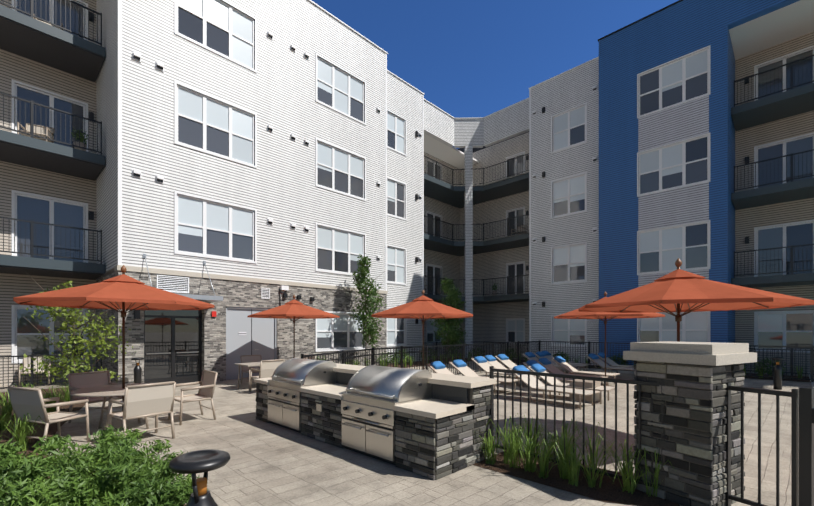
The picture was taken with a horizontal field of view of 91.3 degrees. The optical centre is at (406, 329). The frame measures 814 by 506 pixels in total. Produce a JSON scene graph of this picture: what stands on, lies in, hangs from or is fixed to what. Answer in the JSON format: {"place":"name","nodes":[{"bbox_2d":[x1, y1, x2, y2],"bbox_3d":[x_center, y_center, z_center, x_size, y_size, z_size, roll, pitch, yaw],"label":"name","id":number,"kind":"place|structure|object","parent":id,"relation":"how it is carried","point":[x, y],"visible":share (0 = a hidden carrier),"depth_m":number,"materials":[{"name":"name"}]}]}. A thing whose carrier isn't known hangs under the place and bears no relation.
{"place":"outdoors","nodes":[
{"label":"outdoors","id":0,"kind":"place"},
{"bbox_2d":[0,357,810,505],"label":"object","id":1,"kind":"structure","parent":0,"point":[609,490],"depth_m":4.79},
{"bbox_2d":[10,272,135,382],"bbox_3d":[-7.999,0.158,9.682,2.204,3.158,2.387,0,0,44],"label":"tree","id":2,"kind":"object","parent":1,"relation":"on","point":[72,319],"visible":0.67,"depth_m":9.51,"materials":[{"name":"green plant"}]},
{"bbox_2d":[0,425,207,505],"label":"yew bush","id":3,"kind":"object","parent":1,"relation":"on","point":[96,476],"visible":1,"depth_m":3.13,"materials":[{"name":"green plant"}]},
{"bbox_2d":[168,449,229,505],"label":"bollard light","id":4,"kind":"object","parent":1,"relation":"on","point":[193,463],"visible":1,"depth_m":2.35,"materials":[{"name":"black metal"}]},
{"bbox_2d":[350,253,385,365],"bbox_3d":[-1.671,-0.756,16.990,1.581,4.986,1.711,0,0,8],"label":"tree","id":5,"kind":"object","parent":1,"relation":"on","point":[363,284],"visible":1,"depth_m":16.89,"materials":[{"name":"green plant"}]},
{"bbox_2d":[430,277,468,364],"bbox_3d":[1.944,-0.482,20.076,1.998,4.438,2.051,0,0,44],"label":"corner tree","id":6,"kind":"object","parent":1,"relation":"on","point":[453,302],"visible":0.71,"depth_m":19.89,"materials":[{"name":"green plant"}]},
{"bbox_2d":[441,306,466,348],"bbox_3d":[2.495,0.104,21.730,1.653,3.266,1.569,0,0,44],"label":"corner tree","id":7,"kind":"object","parent":1,"relation":"on","point":[458,330],"visible":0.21,"depth_m":21.64,"materials":[{"name":"green plant"}]},
{"bbox_2d":[316,346,785,375],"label":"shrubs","id":8,"kind":"object","parent":1,"relation":"on","point":[622,361],"visible":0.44,"depth_m":18.24,"materials":[{"name":"green plant"}]},
{"bbox_2d":[0,354,812,505],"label":"ground","id":9,"kind":"structure","parent":0,"point":[269,464],"depth_m":5.63,"materials":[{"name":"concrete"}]},
{"bbox_2d":[19,356,50,385],"bbox_3d":[-11.507,1.277,12.350,0.707,0.924,0.682,0,0,-36],"label":"patio chair","id":10,"kind":"object","parent":9,"relation":"on","point":[27,360],"depth_m":12.46,"materials":[{"name":"beige"}]},
{"bbox_2d":[7,386,89,450],"bbox_3d":[-5.337,1.277,5.950,0.707,0.924,0.682,0,0,18],"label":"round chair","id":11,"kind":"object","parent":9,"relation":"on","point":[25,400],"visible":0.83,"depth_m":5.72,"materials":[{"name":"beige fabric"}]},
{"bbox_2d":[68,370,121,422],"bbox_3d":[-5.892,1.277,7.600,0.682,0.924,0.707,0,0,26],"label":"round chair","id":12,"kind":"object","parent":9,"relation":"on","point":[77,381],"visible":0.46,"depth_m":7.65,"materials":[{"name":"beige fabric"}]},
{"bbox_2d":[70,383,149,430],"bbox_3d":[-4.978,1.383,6.990,1.440,0.713,1.440,0,0,44],"label":"round table","id":13,"kind":"object","parent":9,"relation":"on","point":[105,391],"visible":0.52,"depth_m":6.74,"materials":[{"name":"beige"}]},
{"bbox_2d":[13,265,214,428],"bbox_3d":[-4.978,0.299,6.990,2.777,2.875,2.777,0,0,44],"label":"patio umbrella","id":14,"kind":"object","parent":9,"relation":"on","point":[123,292],"visible":0.98,"depth_m":6.64,"materials":[{"name":"fabric"}]},
{"bbox_2d":[131,357,143,382],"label":"bollard light","id":15,"kind":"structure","parent":9,"relation":"on","point":[137,369],"depth_m":11.28,"materials":[{"name":"black metal"}]},
{"bbox_2d":[108,381,175,438],"bbox_3d":[-4.158,1.277,6.258,0.682,0.924,0.707,0,0,35],"label":"round chair","id":16,"kind":"object","parent":9,"relation":"on","point":[148,400],"visible":0.9,"depth_m":6.10,"materials":[{"name":"beige fabric"}]},
{"bbox_2d":[168,370,217,424],"bbox_3d":[-4.150,1.277,7.714,0.707,0.924,0.682,0,0,43],"label":"round chair","id":17,"kind":"object","parent":9,"relation":"on","point":[206,387],"visible":0.94,"depth_m":7.78,"materials":[{"name":"beige fabric"}]},
{"bbox_2d":[234,362,259,390],"bbox_3d":[-4.259,1.367,12.001,0.900,0.741,1.500,0,0,44],"label":"table","id":18,"kind":"object","parent":9,"relation":"on","point":[249,365],"visible":0.44,"depth_m":11.61,"materials":[{"name":"beige"}]},
{"bbox_2d":[240,355,261,384],"bbox_3d":[-4.836,1.277,12.699,0.682,0.924,0.707,0,0,44],"label":"chair","id":19,"kind":"object","parent":9,"relation":"on","point":[249,359],"visible":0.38,"depth_m":12.81,"materials":[{"name":"beige"}]},
{"bbox_2d":[0,0,528,388],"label":"building wing","id":20,"kind":"structure","parent":9,"relation":"on","point":[236,163],"depth_m":13.81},
{"bbox_2d":[17,122,54,142],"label":"balcony chair","id":21,"kind":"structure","parent":20,"relation":"on","point":[45,131],"depth_m":12.51,"materials":[{"name":"beige"}]},
{"bbox_2d":[34,15,63,30],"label":"balcony chair","id":22,"kind":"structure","parent":20,"relation":"attached to","point":[50,24],"depth_m":12.81,"materials":[{"name":"beige"}]},
{"bbox_2d":[71,127,89,150],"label":"balcony planter","id":23,"kind":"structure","parent":20,"relation":"on","point":[76,143],"depth_m":12.58,"materials":[{"name":"green"}]},
{"bbox_2d":[492,283,497,295],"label":"balcony planter","id":24,"kind":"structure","parent":20,"relation":"on","point":[493,294],"depth_m":24.86,"materials":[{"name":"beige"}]},
{"bbox_2d":[511,224,526,234],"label":"balcony chair","id":25,"kind":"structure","parent":20,"relation":"attached to","point":[524,228],"depth_m":24.58,"materials":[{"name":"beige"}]},
{"bbox_2d":[250,359,284,391],"bbox_3d":[-3.891,1.277,11.088,0.682,0.924,0.707,0,0,44],"label":"chair","id":26,"kind":"object","parent":9,"relation":"on","point":[267,368],"visible":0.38,"depth_m":10.84,"materials":[{"name":"beige"}]},
{"bbox_2d":[247,295,339,357],"bbox_3d":[-3.771,0.279,13.297,2.780,2.915,2.780,0,0,-29],"label":"umbrella","id":27,"kind":"object","parent":9,"relation":"on","point":[294,309],"visible":0.79,"depth_m":12.73,"materials":[{"name":"fabric"}]},
{"bbox_2d":[266,358,336,431],"bbox_3d":[-1.925,1.121,7.217,1.150,1.150,0.806,0,0,44],"label":"grill","id":28,"kind":"object","parent":9,"relation":"on","point":[290,377],"visible":1,"depth_m":6.97,"materials":[{"name":"silver metal"}]},
{"bbox_2d":[254,363,495,479],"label":"grill island","id":29,"kind":"structure","parent":9,"relation":"on","point":[440,431],"depth_m":5.14,"materials":[{"name":"stone"}]},
{"bbox_2d":[316,403,322,411],"bbox_3d":[-1.355,1.211,6.217,0.140,0.110,0.050,0,0,44],"label":"electrical outlet","id":30,"kind":"object","parent":29,"relation":"attached to","point":[319,407],"visible":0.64,"depth_m":6.19,"materials":[{"name":"silver metal"}]},
{"bbox_2d":[341,365,431,463],"bbox_3d":[-0.308,1.121,5.652,1.130,1.150,0.806,0,0,44],"label":"grill","id":31,"kind":"object","parent":29,"relation":"in","point":[373,395],"visible":0.98,"depth_m":5.41,"materials":[{"name":"silver metal"}]},
{"bbox_2d":[0,351,804,496],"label":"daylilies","id":32,"kind":"object","parent":9,"relation":"on","point":[23,431],"visible":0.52,"depth_m":4.92,"materials":[{"name":"green plant"}]},
{"bbox_2d":[371,290,472,369],"bbox_3d":[0.461,0.294,11.342,2.780,2.885,2.780,0,0,-38],"label":"umbrella","id":33,"kind":"object","parent":9,"relation":"on","point":[422,307],"visible":0.83,"depth_m":10.76,"materials":[{"name":"fabric"}]},
{"bbox_2d":[427,361,500,394],"bbox_3d":[1.524,1.320,10.972,1.985,0.832,0.676,0,0,40],"label":"lounger","id":34,"kind":"object","parent":9,"relation":"on","point":[437,367],"visible":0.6,"depth_m":11.37,"materials":[{"name":"beige"}]},
{"bbox_2d":[449,360,519,390],"bbox_3d":[2.221,1.320,11.550,1.985,0.832,0.676,0,0,41],"label":"lounger","id":35,"kind":"object","parent":9,"relation":"on","point":[462,367],"visible":0.67,"depth_m":11.86,"materials":[{"name":"beige"}]},
{"bbox_2d":[471,356,518,385],"bbox_3d":[3.100,1.320,13.078,0.676,0.832,1.985,0,0,-44],"label":"lounger","id":36,"kind":"object","parent":9,"relation":"on","point":[482,363],"visible":0.52,"depth_m":13.46,"materials":[{"name":"beige"}]},
{"bbox_2d":[484,355,538,377],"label":"lounger","id":37,"kind":"object","parent":9,"relation":"on","point":[493,361],"visible":0.31,"depth_m":14.16,"materials":[{"name":"beige fabric"}]},
{"bbox_2d":[494,354,549,380],"bbox_3d":[4.183,1.320,14.324,1.985,0.832,0.676,0,0,44],"label":"lounger","id":38,"kind":"object","parent":9,"relation":"on","point":[504,359],"visible":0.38,"depth_m":14.73,"materials":[{"name":"beige fabric"}]},
{"bbox_2d":[523,360,572,382],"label":"lounger","id":39,"kind":"object","parent":9,"relation":"on","point":[529,363],"visible":0.25,"depth_m":11.84,"materials":[{"name":"beige"}]},
{"bbox_2d":[522,352,576,373],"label":"lounger","id":40,"kind":"object","parent":9,"relation":"on","point":[530,355],"visible":0.46,"depth_m":16.15,"materials":[{"name":"beige"}]},
{"bbox_2d":[508,365,599,409],"bbox_3d":[3.458,1.320,9.511,0.676,0.832,1.985,0,0,-43],"label":"lounger","id":41,"kind":"object","parent":9,"relation":"on","point":[541,387],"visible":0.77,"depth_m":9.63,"materials":[{"name":"beige"}]},
{"bbox_2d":[301,340,813,490],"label":"pool fence","id":42,"kind":"object","parent":9,"relation":"on","point":[492,369],"visible":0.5,"depth_m":5.47,"materials":[{"name":"black metal"}]},
{"bbox_2d":[533,351,587,370],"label":"lounger","id":43,"kind":"object","parent":9,"relation":"on","point":[539,354],"visible":0.56,"depth_m":16.46,"materials":[{"name":"beige"}]},
{"bbox_2d":[541,350,590,370],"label":"lounger","id":44,"kind":"object","parent":9,"relation":"on","point":[548,355],"visible":0.44,"depth_m":17.16,"materials":[{"name":"beige"}]},
{"bbox_2d":[527,364,614,403],"bbox_3d":[4.124,1.320,10.095,1.985,0.832,0.676,0,0,41],"label":"lounger","id":45,"kind":"object","parent":9,"relation":"on","point":[538,368],"visible":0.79,"depth_m":10.17,"materials":[{"name":"beige"}]},
{"bbox_2d":[535,358,607,385],"bbox_3d":[5.045,1.320,12.312,0.676,0.832,1.985,0,0,-45],"label":"lounger","id":46,"kind":"object","parent":9,"relation":"on","point":[547,365],"visible":0.48,"depth_m":12.69,"materials":[{"name":"beige"}]},
{"bbox_2d":[569,379,600,402],"bbox_3d":[4.403,1.496,9.842,0.550,0.480,0.550,0,0,44],"label":"deck side table","id":47,"kind":"object","parent":9,"relation":"on","point":[579,383],"visible":0.43,"depth_m":9.68,"materials":[{"name":"beige"}]},
{"bbox_2d":[551,356,619,384],"bbox_3d":[5.851,1.320,13.128,1.985,0.832,0.676,0,0,44],"label":"lounger","id":48,"kind":"object","parent":9,"relation":"on","point":[562,362],"visible":0.88,"depth_m":13.33,"materials":[{"name":"beige"}]},
{"bbox_2d":[554,291,664,386],"bbox_3d":[5.926,0.294,11.883,2.780,2.885,2.780,0,0,-32],"label":"umbrella","id":49,"kind":"object","parent":9,"relation":"on","point":[577,314],"visible":0.46,"depth_m":11.59,"materials":[{"name":"fabric"}]},
{"bbox_2d":[585,353,634,375],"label":"lounger","id":50,"kind":"object","parent":9,"relation":"on","point":[592,357],"visible":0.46,"depth_m":14.97,"materials":[{"name":"beige"}]},
{"bbox_2d":[596,352,633,372],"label":"lounger","id":51,"kind":"object","parent":9,"relation":"on","point":[601,355],"visible":0.6,"depth_m":15.72,"materials":[{"name":"beige"}]},
{"bbox_2d":[458,0,813,375],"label":"building wing","id":52,"kind":"structure","parent":9,"relation":"on","point":[657,144],"depth_m":17.20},
{"bbox_2d":[623,341,756,505],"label":"stone pillar","id":53,"kind":"structure","parent":9,"relation":"on","point":[696,376],"depth_m":3.94,"materials":[{"name":"stone"}]},
{"bbox_2d":[725,382,813,505],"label":"pool gate","id":54,"kind":"structure","parent":53,"relation":"attached to","point":[802,446],"depth_m":3.46,"materials":[{"name":"black metal"}]},
{"bbox_2d":[579,258,813,341],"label":"umbrella","id":55,"kind":"object","parent":9,"relation":"on","point":[678,290],"visible":0.81,"depth_m":5.42,"materials":[{"name":"fabric"}]},
{"bbox_2d":[770,357,784,389],"bbox_3d":[10.810,1.265,11.607,0.320,0.943,0.320,0,0,44],"label":"bollard light","id":56,"kind":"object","parent":9,"relation":"on","point":[777,376],"depth_m":11.54,"materials":[{"name":"black metal"}]},
{"bbox_2d":[312,0,677,148],"label":"sky","id":57,"kind":"structure","parent":0,"point":[468,58],"materials":[{"name":"blue"}]}
]}

